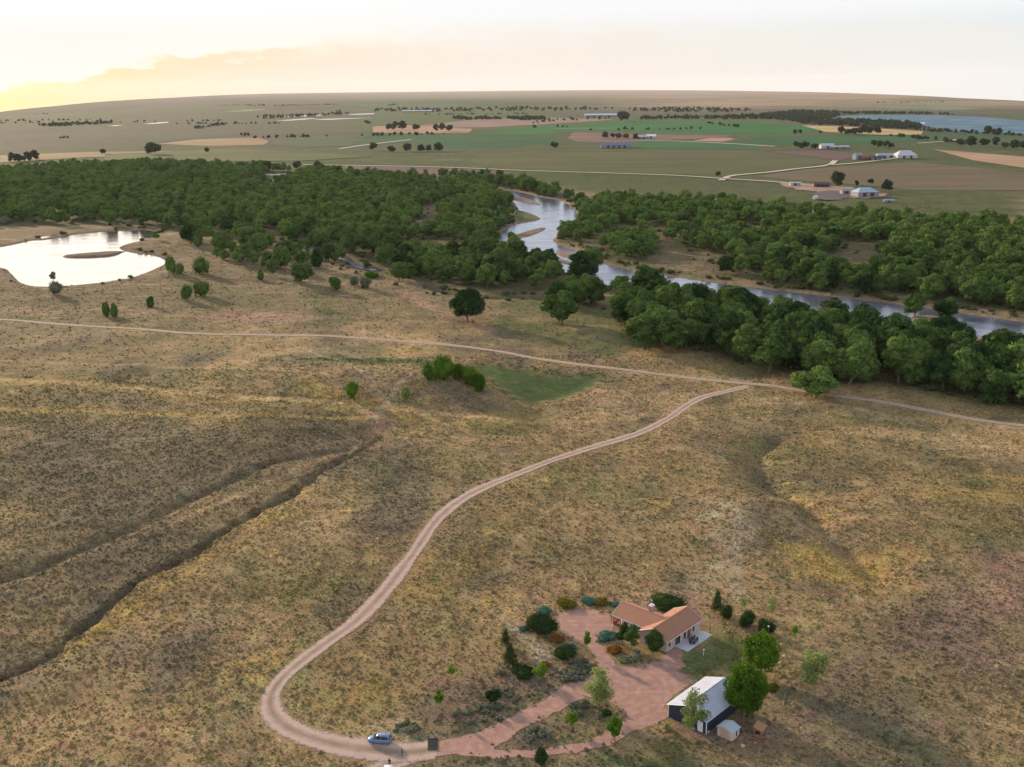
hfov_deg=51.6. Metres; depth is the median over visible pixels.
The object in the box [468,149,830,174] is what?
olive field
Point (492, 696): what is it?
juniper bush
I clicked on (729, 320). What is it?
cottonwood tree
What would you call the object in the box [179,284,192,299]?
meadow bush
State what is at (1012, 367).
cottonwood tree
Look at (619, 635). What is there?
juniper tree
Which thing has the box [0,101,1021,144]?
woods
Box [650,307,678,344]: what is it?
cottonwood tree
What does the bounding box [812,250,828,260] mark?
cottonwood tree
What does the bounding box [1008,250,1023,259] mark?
cottonwood tree
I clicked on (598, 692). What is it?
locust tree
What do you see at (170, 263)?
meadow bush
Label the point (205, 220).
cottonwood tree
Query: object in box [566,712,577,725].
sapling
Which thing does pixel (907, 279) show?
cottonwood tree
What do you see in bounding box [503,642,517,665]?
pine tree
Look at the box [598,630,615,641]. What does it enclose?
blue juniper
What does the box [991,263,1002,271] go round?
cottonwood tree
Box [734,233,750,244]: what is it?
cottonwood tree
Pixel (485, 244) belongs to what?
cottonwood tree
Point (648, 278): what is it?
cottonwood tree
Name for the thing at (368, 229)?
cottonwood tree
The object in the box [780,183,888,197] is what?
farmyard soil
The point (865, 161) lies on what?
farm track
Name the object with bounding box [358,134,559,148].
irrigated field
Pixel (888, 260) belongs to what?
cottonwood tree
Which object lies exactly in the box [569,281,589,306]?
cottonwood tree
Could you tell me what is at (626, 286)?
cottonwood tree
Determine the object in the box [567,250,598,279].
cottonwood tree
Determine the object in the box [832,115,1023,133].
lake
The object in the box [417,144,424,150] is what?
field tree
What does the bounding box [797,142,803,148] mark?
field tree
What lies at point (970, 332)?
cottonwood tree
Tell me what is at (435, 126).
field tree
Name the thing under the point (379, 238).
cottonwood tree
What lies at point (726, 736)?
door
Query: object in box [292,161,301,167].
field tree
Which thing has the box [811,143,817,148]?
field tree
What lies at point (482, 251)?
cottonwood tree
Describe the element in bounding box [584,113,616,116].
long barn
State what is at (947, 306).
cottonwood tree
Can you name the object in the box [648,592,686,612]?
juniper bush
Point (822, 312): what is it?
cottonwood tree
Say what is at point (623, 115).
field tree
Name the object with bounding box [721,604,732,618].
juniper bush
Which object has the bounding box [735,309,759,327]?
cottonwood tree
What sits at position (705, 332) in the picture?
cottonwood tree
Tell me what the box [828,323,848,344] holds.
cottonwood tree
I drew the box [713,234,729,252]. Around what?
cottonwood tree
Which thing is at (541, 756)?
juniper bush
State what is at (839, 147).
long barn
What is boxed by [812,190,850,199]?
corral soil
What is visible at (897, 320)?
cottonwood tree
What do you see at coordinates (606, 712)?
juniper bush
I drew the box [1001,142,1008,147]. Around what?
field tree
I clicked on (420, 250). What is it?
cottonwood tree
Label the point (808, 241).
cottonwood tree
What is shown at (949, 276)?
cottonwood tree
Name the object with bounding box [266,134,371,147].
green crop field
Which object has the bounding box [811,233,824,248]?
cottonwood tree
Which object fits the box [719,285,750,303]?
cottonwood tree
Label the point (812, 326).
cottonwood tree
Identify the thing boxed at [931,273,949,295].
cottonwood tree
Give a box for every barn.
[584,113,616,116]
[600,143,631,147]
[830,145,849,148]
[850,187,878,196]
[876,153,893,157]
[893,150,917,158]
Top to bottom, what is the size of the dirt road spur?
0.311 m
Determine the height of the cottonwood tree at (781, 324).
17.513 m
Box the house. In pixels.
[612,600,711,651]
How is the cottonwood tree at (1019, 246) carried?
on the ground at (530, 386)
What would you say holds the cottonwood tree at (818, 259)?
on the ground at (530, 386)
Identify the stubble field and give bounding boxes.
[755,162,1023,189]
[935,149,1023,167]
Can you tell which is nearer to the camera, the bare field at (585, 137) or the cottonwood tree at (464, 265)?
the cottonwood tree at (464, 265)
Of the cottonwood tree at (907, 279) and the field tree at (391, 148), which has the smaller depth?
the cottonwood tree at (907, 279)
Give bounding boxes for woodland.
[0,157,1023,397]
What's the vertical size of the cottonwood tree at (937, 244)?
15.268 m
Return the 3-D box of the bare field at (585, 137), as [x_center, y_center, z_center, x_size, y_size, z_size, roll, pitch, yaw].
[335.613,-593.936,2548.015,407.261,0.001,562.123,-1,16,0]
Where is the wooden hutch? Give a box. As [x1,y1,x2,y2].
[753,720,766,734]
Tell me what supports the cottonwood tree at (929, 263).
on the ground at (530, 386)
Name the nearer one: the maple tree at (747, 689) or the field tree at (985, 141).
the maple tree at (747, 689)
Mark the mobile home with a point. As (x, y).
(795, 183)
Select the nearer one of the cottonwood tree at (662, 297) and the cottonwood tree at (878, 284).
the cottonwood tree at (662, 297)
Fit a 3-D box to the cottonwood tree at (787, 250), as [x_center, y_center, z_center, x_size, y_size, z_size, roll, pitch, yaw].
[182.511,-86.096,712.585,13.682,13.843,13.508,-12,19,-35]
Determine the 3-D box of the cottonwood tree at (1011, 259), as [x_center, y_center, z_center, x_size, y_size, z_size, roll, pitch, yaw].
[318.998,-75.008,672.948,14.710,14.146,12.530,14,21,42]
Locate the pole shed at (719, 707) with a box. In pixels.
[666,676,738,733]
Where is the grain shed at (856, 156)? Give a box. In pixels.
[852,152,862,159]
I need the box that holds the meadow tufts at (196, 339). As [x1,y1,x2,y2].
[0,231,1021,413]
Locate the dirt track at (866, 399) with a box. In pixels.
[0,319,1023,425]
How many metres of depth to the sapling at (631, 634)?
228.82 m
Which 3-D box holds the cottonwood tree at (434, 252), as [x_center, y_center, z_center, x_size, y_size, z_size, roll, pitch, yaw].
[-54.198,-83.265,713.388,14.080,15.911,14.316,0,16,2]
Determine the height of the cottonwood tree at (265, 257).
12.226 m
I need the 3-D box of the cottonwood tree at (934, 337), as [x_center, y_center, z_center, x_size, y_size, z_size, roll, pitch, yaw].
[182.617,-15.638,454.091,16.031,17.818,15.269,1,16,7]
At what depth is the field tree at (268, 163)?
1593.29 m
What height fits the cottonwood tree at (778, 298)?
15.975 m
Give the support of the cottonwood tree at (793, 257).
on the ground at (530, 386)
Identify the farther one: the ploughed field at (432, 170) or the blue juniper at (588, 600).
the ploughed field at (432, 170)
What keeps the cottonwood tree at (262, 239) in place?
on the ground at (530, 386)
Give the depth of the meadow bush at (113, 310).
576.17 m
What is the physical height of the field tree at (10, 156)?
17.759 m
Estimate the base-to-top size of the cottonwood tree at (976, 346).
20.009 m
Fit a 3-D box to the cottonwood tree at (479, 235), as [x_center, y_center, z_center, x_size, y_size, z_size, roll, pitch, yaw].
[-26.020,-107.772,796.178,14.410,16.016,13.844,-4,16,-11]
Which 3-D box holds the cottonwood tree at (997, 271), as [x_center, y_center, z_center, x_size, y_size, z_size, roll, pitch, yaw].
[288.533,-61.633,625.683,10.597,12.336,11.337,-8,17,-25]
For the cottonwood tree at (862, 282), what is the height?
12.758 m
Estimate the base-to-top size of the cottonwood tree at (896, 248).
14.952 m
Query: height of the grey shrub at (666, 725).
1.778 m
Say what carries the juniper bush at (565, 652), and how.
on the ground at (530, 386)
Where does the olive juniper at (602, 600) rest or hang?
on the ground at (530, 386)
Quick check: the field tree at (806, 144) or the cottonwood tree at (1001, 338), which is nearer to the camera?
the cottonwood tree at (1001, 338)
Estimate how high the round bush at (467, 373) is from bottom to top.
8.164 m
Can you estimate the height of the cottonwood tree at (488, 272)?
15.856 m
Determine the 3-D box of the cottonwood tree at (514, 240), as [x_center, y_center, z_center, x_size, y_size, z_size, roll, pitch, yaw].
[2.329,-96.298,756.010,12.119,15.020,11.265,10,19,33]
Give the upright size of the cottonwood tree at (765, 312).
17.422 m
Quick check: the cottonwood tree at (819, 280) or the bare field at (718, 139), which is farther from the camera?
the bare field at (718, 139)
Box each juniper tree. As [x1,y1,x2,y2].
[615,623,627,644]
[644,629,664,656]
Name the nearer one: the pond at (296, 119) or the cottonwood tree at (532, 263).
the cottonwood tree at (532, 263)
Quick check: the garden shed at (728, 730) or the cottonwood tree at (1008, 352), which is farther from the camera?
the cottonwood tree at (1008, 352)
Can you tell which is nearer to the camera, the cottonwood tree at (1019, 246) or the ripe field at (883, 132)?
the cottonwood tree at (1019, 246)
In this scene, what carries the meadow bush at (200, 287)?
on the ground at (530, 386)
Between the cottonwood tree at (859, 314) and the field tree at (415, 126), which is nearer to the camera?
the cottonwood tree at (859, 314)
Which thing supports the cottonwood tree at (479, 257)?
on the ground at (530, 386)
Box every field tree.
[8,152,13,160]
[12,153,22,160]
[23,151,32,160]
[29,149,39,158]
[144,142,161,153]
[263,161,271,169]
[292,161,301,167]
[368,142,377,148]
[387,146,394,151]
[391,121,397,128]
[398,121,406,128]
[402,143,411,150]
[412,124,419,129]
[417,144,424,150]
[433,124,438,130]
[433,142,442,150]
[439,122,445,129]
[550,142,558,147]
[602,131,608,136]
[617,111,629,120]
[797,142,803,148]
[802,141,809,146]
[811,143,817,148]
[830,170,844,185]
[837,125,845,132]
[849,128,856,133]
[861,124,866,132]
[865,126,874,132]
[874,126,881,132]
[876,140,882,146]
[881,179,893,189]
[882,140,889,145]
[956,139,964,144]
[966,136,976,145]
[979,138,990,144]
[983,125,992,132]
[992,137,999,144]
[997,127,1002,134]
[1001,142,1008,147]
[1009,140,1019,147]
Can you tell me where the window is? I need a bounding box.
[675,635,680,645]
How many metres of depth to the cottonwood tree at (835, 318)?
480.58 m
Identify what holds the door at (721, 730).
in the garden shed at (728, 730)
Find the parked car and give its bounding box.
[367,733,391,744]
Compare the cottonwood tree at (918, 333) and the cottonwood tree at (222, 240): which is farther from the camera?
the cottonwood tree at (222, 240)
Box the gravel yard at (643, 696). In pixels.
[435,609,692,758]
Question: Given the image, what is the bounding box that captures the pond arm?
[36,235,58,238]
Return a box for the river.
[499,191,1023,336]
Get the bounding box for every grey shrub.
[497,669,506,675]
[664,722,669,730]
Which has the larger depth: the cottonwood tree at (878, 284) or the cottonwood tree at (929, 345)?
the cottonwood tree at (878, 284)
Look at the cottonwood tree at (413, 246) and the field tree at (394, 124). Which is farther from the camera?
the field tree at (394, 124)
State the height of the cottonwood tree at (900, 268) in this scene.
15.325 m
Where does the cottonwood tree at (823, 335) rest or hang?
on the ground at (530, 386)
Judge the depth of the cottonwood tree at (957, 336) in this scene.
456.74 m
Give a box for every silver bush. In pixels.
[0,215,11,223]
[48,281,63,294]
[350,276,358,285]
[359,276,371,287]
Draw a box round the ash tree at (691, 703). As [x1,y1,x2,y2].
[680,687,712,736]
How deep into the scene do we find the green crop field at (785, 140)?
2315.22 m
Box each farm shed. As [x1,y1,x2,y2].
[402,110,435,111]
[637,135,647,138]
[646,134,655,137]
[812,182,830,186]
[840,188,854,193]
[862,155,870,159]
[871,155,883,159]
[883,199,894,201]
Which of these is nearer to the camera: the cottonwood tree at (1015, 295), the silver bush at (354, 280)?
the cottonwood tree at (1015, 295)
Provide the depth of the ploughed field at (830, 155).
1852.96 m
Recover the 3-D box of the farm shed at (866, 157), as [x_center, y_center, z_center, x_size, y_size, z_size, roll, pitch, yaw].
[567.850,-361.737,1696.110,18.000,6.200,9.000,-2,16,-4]
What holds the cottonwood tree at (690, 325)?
on the ground at (530, 386)
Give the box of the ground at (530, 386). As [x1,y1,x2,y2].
[0,90,1023,766]
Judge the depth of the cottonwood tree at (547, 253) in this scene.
700.84 m
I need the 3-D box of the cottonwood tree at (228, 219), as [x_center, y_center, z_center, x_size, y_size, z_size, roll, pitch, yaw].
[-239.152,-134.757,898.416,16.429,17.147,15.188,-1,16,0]
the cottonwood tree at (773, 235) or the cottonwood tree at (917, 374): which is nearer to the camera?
the cottonwood tree at (917, 374)
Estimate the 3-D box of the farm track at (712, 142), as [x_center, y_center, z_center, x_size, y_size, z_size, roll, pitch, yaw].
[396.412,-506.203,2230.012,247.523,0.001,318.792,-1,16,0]
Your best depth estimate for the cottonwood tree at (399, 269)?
670.45 m
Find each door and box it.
[697,720,702,732]
[720,728,724,737]
[724,730,728,739]
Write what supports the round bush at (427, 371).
on the ground at (530, 386)
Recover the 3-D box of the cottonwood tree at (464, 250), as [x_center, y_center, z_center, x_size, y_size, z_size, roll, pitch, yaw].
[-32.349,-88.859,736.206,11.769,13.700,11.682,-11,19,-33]
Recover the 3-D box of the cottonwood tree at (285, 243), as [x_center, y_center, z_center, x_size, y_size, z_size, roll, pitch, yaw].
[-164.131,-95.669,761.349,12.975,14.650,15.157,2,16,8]
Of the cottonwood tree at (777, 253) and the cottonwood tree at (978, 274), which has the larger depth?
the cottonwood tree at (777, 253)
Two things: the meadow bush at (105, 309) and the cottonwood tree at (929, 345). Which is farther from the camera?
the meadow bush at (105, 309)
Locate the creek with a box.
[305,247,378,270]
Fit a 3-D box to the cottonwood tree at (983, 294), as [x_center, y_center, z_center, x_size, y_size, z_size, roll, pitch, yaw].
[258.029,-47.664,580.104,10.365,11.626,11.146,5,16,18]
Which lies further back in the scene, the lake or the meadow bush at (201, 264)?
the lake
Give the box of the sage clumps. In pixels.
[0,354,1023,766]
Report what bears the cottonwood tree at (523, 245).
on the ground at (530, 386)
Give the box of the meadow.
[105,148,371,160]
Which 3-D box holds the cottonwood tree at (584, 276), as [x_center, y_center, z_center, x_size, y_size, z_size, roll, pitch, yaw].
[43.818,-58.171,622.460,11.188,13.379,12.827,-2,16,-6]
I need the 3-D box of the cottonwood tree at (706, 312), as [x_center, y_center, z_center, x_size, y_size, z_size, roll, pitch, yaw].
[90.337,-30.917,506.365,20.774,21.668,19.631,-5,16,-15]
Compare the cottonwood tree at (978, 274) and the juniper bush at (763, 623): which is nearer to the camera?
the juniper bush at (763, 623)
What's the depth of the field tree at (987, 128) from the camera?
2482.39 m
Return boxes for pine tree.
[500,628,510,645]
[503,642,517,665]
[710,589,723,610]
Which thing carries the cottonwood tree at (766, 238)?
on the ground at (530, 386)
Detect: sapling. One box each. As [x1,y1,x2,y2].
[433,689,443,702]
[446,665,457,674]
[532,662,547,681]
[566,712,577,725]
[584,631,591,651]
[606,716,622,741]
[623,624,639,649]
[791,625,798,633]
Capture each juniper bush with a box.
[484,689,501,702]
[509,662,534,679]
[524,612,559,634]
[534,747,548,765]
[552,644,577,659]
[601,708,611,716]
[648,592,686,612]
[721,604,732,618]
[739,608,755,627]
[757,618,769,633]
[768,622,776,632]
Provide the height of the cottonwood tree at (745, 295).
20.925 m
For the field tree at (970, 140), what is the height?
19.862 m
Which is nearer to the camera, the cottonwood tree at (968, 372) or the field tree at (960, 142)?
the cottonwood tree at (968, 372)
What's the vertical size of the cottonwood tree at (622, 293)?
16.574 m
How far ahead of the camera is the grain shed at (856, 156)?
1694.36 m
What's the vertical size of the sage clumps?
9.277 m
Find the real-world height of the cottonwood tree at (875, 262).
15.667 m
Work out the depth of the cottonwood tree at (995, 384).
401.04 m
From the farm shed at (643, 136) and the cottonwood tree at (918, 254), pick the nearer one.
the cottonwood tree at (918, 254)
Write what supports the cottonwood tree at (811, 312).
on the ground at (530, 386)
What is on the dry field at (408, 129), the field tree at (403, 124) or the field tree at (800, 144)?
the field tree at (403, 124)
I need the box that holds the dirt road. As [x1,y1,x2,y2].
[259,385,749,763]
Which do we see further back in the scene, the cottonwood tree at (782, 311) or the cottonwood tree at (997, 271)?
the cottonwood tree at (997, 271)
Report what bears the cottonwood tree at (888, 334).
on the ground at (530, 386)
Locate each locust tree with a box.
[582,666,614,710]
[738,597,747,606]
[766,596,778,617]
[799,649,831,690]
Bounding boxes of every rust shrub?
[543,661,551,667]
[548,634,564,642]
[605,645,621,654]
[767,682,779,692]
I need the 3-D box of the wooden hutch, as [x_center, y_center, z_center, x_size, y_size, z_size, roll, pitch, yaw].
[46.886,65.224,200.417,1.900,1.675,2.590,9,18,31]
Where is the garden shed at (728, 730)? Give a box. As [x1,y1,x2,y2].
[716,720,740,741]
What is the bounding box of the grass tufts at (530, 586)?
[0,368,1023,766]
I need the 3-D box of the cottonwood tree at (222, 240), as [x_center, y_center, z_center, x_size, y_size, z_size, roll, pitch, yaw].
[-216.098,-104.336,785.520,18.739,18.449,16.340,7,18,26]
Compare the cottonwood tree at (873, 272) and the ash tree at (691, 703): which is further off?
the cottonwood tree at (873, 272)
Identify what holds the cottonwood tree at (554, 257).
on the ground at (530, 386)
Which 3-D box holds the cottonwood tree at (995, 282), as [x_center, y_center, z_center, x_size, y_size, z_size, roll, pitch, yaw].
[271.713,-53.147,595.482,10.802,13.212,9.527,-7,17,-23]
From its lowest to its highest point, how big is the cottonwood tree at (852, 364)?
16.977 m
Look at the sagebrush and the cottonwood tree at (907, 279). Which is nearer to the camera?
the sagebrush
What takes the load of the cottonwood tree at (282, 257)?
on the ground at (530, 386)
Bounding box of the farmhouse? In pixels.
[819,143,834,148]
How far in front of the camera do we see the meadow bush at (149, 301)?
599.95 m
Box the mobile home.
[789,182,800,185]
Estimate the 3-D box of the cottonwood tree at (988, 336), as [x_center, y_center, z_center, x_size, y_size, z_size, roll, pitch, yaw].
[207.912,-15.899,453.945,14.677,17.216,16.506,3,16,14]
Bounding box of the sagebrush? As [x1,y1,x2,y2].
[392,649,642,743]
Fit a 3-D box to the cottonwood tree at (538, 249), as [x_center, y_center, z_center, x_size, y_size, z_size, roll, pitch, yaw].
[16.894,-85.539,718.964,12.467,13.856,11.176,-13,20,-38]
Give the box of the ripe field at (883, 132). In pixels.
[802,125,922,134]
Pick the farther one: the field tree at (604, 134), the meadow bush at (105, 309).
the field tree at (604, 134)
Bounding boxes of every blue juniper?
[519,625,527,631]
[537,605,552,614]
[563,643,575,648]
[581,595,595,605]
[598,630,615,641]
[608,601,619,607]
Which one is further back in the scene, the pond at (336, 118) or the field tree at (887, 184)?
the pond at (336, 118)
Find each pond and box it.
[0,230,164,286]
[278,118,315,120]
[314,118,356,119]
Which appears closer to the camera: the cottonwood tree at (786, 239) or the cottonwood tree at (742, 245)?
the cottonwood tree at (742, 245)
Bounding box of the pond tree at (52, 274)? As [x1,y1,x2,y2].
[49,271,55,281]
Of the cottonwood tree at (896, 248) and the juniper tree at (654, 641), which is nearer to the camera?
the juniper tree at (654, 641)
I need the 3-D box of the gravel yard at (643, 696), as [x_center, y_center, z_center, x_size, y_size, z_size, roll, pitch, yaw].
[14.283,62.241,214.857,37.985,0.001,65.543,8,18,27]
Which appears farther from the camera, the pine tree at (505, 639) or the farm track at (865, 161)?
the farm track at (865, 161)
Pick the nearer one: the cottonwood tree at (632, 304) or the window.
the window
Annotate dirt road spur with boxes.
[370,750,436,766]
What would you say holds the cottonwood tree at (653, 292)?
on the ground at (530, 386)
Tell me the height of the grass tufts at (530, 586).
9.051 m
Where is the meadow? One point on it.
(232, 154)
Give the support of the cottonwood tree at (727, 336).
on the ground at (530, 386)
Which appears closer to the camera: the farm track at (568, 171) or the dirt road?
the dirt road
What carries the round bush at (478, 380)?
on the ground at (530, 386)
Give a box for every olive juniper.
[555,596,578,608]
[594,596,609,606]
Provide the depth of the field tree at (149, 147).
2025.47 m
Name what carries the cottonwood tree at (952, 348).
on the ground at (530, 386)
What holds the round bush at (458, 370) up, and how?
on the ground at (530, 386)
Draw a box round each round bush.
[345,380,358,398]
[399,386,411,399]
[422,363,433,379]
[431,353,454,381]
[451,362,464,378]
[462,366,477,384]
[471,371,485,390]
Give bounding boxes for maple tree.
[722,660,769,718]
[741,631,781,673]
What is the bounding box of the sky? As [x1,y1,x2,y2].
[0,0,1023,111]
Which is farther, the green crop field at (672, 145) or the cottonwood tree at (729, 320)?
the green crop field at (672, 145)
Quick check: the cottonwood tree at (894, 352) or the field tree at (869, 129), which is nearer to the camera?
the cottonwood tree at (894, 352)
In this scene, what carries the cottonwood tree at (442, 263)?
on the ground at (530, 386)
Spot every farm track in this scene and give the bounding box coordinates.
[303,164,788,182]
[338,139,412,148]
[655,140,766,145]
[719,160,837,179]
[831,158,895,164]
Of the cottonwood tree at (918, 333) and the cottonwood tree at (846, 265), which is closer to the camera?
the cottonwood tree at (918, 333)
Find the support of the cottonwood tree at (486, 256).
on the ground at (530, 386)
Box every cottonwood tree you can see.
[179,223,200,243]
[196,215,212,230]
[210,230,233,252]
[221,214,237,233]
[236,242,254,260]
[237,226,257,243]
[247,232,268,254]
[260,252,272,266]
[269,247,292,268]
[273,240,290,251]
[286,223,302,238]
[288,238,303,249]
[290,262,315,284]
[301,215,316,233]
[308,248,324,267]
[322,242,335,260]
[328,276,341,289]
[340,225,367,253]
[356,222,375,237]
[370,229,393,249]
[374,246,388,263]
[389,261,409,281]
[390,249,412,265]
[397,243,413,253]
[402,241,415,254]
[406,251,416,267]
[409,239,421,246]
[413,244,427,258]
[414,256,425,274]
[423,249,440,270]
[433,256,452,277]
[445,240,460,257]
[448,288,485,321]
[458,246,472,255]
[458,266,475,284]
[459,264,474,282]
[460,239,470,246]
[468,229,486,241]
[473,250,489,259]
[475,253,484,269]
[475,263,497,286]
[479,238,493,252]
[481,254,490,264]
[482,256,494,264]
[489,248,504,255]
[492,262,506,283]
[494,257,506,280]
[505,256,515,279]
[506,258,527,281]
[508,242,523,253]
[510,238,518,242]
[516,240,527,252]
[521,252,532,257]
[524,255,538,275]
[530,247,543,253]
[530,251,546,262]
[539,290,578,324]
[543,248,559,258]
[543,280,566,295]
[544,255,561,268]
[560,275,577,283]
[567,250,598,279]
[567,279,581,290]
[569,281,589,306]
[580,273,592,281]
[581,276,608,305]
[583,246,603,266]
[608,288,634,310]
[610,275,633,292]
[611,297,629,321]
[614,282,632,291]
[621,315,660,348]
[624,297,647,319]
[631,264,671,291]
[634,303,649,316]
[635,288,654,301]
[638,304,666,316]
[650,287,658,296]
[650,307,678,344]
[654,285,672,306]
[656,316,688,350]
[663,282,680,288]
[666,306,685,319]
[670,283,695,306]
[679,297,719,323]
[679,318,699,346]
[680,282,709,303]
[692,227,706,242]
[696,324,713,345]
[705,285,716,295]
[711,310,745,351]
[712,286,728,298]
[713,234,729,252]
[716,255,734,273]
[716,328,736,354]
[718,287,759,316]
[718,300,747,314]
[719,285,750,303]
[732,322,761,360]
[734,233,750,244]
[735,242,750,254]
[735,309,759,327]
[738,248,755,257]
[739,228,753,242]
[741,327,794,372]
[748,254,763,271]
[749,301,763,323]
[752,246,765,258]
[756,296,769,305]
[757,235,775,243]
[758,303,785,322]
[760,313,780,328]
[760,318,791,335]
[763,231,778,239]
[767,250,786,259]
[767,302,792,320]
[769,256,788,269]
[770,263,784,277]
[773,294,792,306]
[776,246,794,260]
[779,234,792,244]
[781,338,804,367]
[784,311,808,337]
[787,251,801,265]
[787,300,807,312]
[789,365,839,397]
[791,313,833,342]
[791,330,809,360]
[799,234,816,249]
[799,339,839,374]
[800,256,812,274]
[800,308,820,317]
[804,248,819,257]
[808,262,822,272]
[808,272,828,290]
[810,330,846,349]
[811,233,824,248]
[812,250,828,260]
[812,256,825,262]
[814,263,828,268]
[818,307,831,316]
[820,297,849,318]
[822,228,838,238]
[824,257,842,272]
[824,268,840,288]
[825,307,848,323]
[825,314,844,325]
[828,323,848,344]
[833,344,869,384]
[834,321,853,328]
[836,261,853,281]
[842,327,875,348]
[846,302,880,326]
[851,273,871,293]
[852,262,870,275]
[852,338,881,381]
[853,320,886,358]
[867,267,880,279]
[869,255,884,271]
[869,274,886,294]
[874,312,911,338]
[877,327,910,368]
[880,335,923,382]
[881,243,897,257]
[883,256,894,265]
[892,256,909,270]
[893,263,913,276]
[894,242,904,251]
[894,247,910,256]
[898,270,916,291]
[901,245,914,253]
[901,345,934,384]
[902,293,926,315]
[905,259,916,265]
[908,317,936,330]
[908,327,929,338]
[910,250,925,258]
[912,336,928,342]
[913,262,927,278]
[919,256,935,275]
[919,341,934,351]
[920,275,945,299]
[923,327,958,352]
[923,354,957,387]
[928,237,944,249]
[930,315,962,337]
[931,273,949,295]
[933,297,959,315]
[934,338,955,354]
[934,350,941,358]
[941,270,959,292]
[941,340,968,357]
[946,346,993,391]
[950,330,970,343]
[951,275,966,295]
[959,277,982,301]
[960,251,980,264]
[961,261,975,269]
[961,321,979,341]
[963,341,1004,388]
[965,272,984,281]
[972,250,985,263]
[972,276,989,286]
[974,286,993,305]
[975,263,994,277]
[978,328,1010,342]
[978,366,1012,403]
[979,340,1009,384]
[988,277,1004,299]
[990,271,1011,283]
[990,328,1017,346]
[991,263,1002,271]
[993,269,1007,273]
[996,280,1017,303]
[1001,346,1010,365]
[1002,358,1023,374]
[1004,248,1019,257]
[1004,255,1022,264]
[1005,284,1023,309]
[1005,331,1023,344]
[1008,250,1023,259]
[1008,264,1023,273]
[1012,276,1023,286]
[1013,242,1023,251]
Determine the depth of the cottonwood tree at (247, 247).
751.38 m
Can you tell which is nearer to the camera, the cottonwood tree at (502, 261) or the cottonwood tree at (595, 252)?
the cottonwood tree at (502, 261)
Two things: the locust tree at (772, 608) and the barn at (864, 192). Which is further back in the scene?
the barn at (864, 192)
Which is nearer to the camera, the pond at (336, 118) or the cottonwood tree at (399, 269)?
the cottonwood tree at (399, 269)
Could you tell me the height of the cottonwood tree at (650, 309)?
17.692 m
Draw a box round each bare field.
[568,132,732,142]
[694,138,733,141]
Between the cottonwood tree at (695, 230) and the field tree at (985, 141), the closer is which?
the cottonwood tree at (695, 230)
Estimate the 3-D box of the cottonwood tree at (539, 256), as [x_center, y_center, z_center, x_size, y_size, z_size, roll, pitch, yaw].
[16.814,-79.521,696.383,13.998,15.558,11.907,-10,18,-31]
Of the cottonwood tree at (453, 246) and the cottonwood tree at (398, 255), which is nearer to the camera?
the cottonwood tree at (398, 255)
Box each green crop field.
[129,135,234,141]
[225,109,263,111]
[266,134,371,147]
[479,122,818,133]
[632,141,764,148]
[739,136,950,144]
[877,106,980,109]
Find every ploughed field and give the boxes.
[344,166,515,177]
[770,149,852,160]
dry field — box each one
[0,151,164,161]
[160,137,267,145]
[373,125,471,132]
[421,118,616,127]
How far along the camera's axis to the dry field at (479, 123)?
3659.80 m
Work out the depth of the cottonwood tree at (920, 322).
470.48 m
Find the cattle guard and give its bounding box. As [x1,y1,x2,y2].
[427,738,437,749]
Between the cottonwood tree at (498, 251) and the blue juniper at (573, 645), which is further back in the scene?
the cottonwood tree at (498, 251)
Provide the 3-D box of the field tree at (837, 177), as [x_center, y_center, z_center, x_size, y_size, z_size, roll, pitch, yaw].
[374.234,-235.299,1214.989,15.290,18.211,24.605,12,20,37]
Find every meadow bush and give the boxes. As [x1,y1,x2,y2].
[101,301,109,316]
[110,303,117,316]
[146,296,153,307]
[164,255,176,273]
[175,263,183,273]
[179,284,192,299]
[192,256,210,273]
[192,279,210,296]
[364,271,378,277]
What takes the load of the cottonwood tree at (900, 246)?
on the ground at (530, 386)
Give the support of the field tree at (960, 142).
on the ground at (530, 386)
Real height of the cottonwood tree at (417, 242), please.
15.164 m
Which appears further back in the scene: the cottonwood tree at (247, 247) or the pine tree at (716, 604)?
the cottonwood tree at (247, 247)
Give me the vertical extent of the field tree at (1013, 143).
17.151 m
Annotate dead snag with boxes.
[812,294,825,310]
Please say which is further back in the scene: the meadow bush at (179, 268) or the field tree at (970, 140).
the field tree at (970, 140)
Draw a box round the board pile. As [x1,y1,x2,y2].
[748,734,763,740]
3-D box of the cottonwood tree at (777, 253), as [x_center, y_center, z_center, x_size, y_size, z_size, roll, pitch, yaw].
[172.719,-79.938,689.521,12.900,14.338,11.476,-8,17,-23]
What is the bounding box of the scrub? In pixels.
[9,171,1023,404]
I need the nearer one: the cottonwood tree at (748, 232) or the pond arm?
the cottonwood tree at (748, 232)
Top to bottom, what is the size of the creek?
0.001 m
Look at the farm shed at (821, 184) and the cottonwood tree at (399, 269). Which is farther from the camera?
the farm shed at (821, 184)
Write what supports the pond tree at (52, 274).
on the ground at (530, 386)
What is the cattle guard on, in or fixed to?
on the dirt road
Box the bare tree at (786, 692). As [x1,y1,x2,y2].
[775,684,791,705]
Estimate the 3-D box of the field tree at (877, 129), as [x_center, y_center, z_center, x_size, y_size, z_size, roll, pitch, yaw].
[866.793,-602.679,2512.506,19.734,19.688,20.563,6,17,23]
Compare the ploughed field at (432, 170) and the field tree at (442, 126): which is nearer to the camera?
the ploughed field at (432, 170)
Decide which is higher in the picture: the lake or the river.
the lake

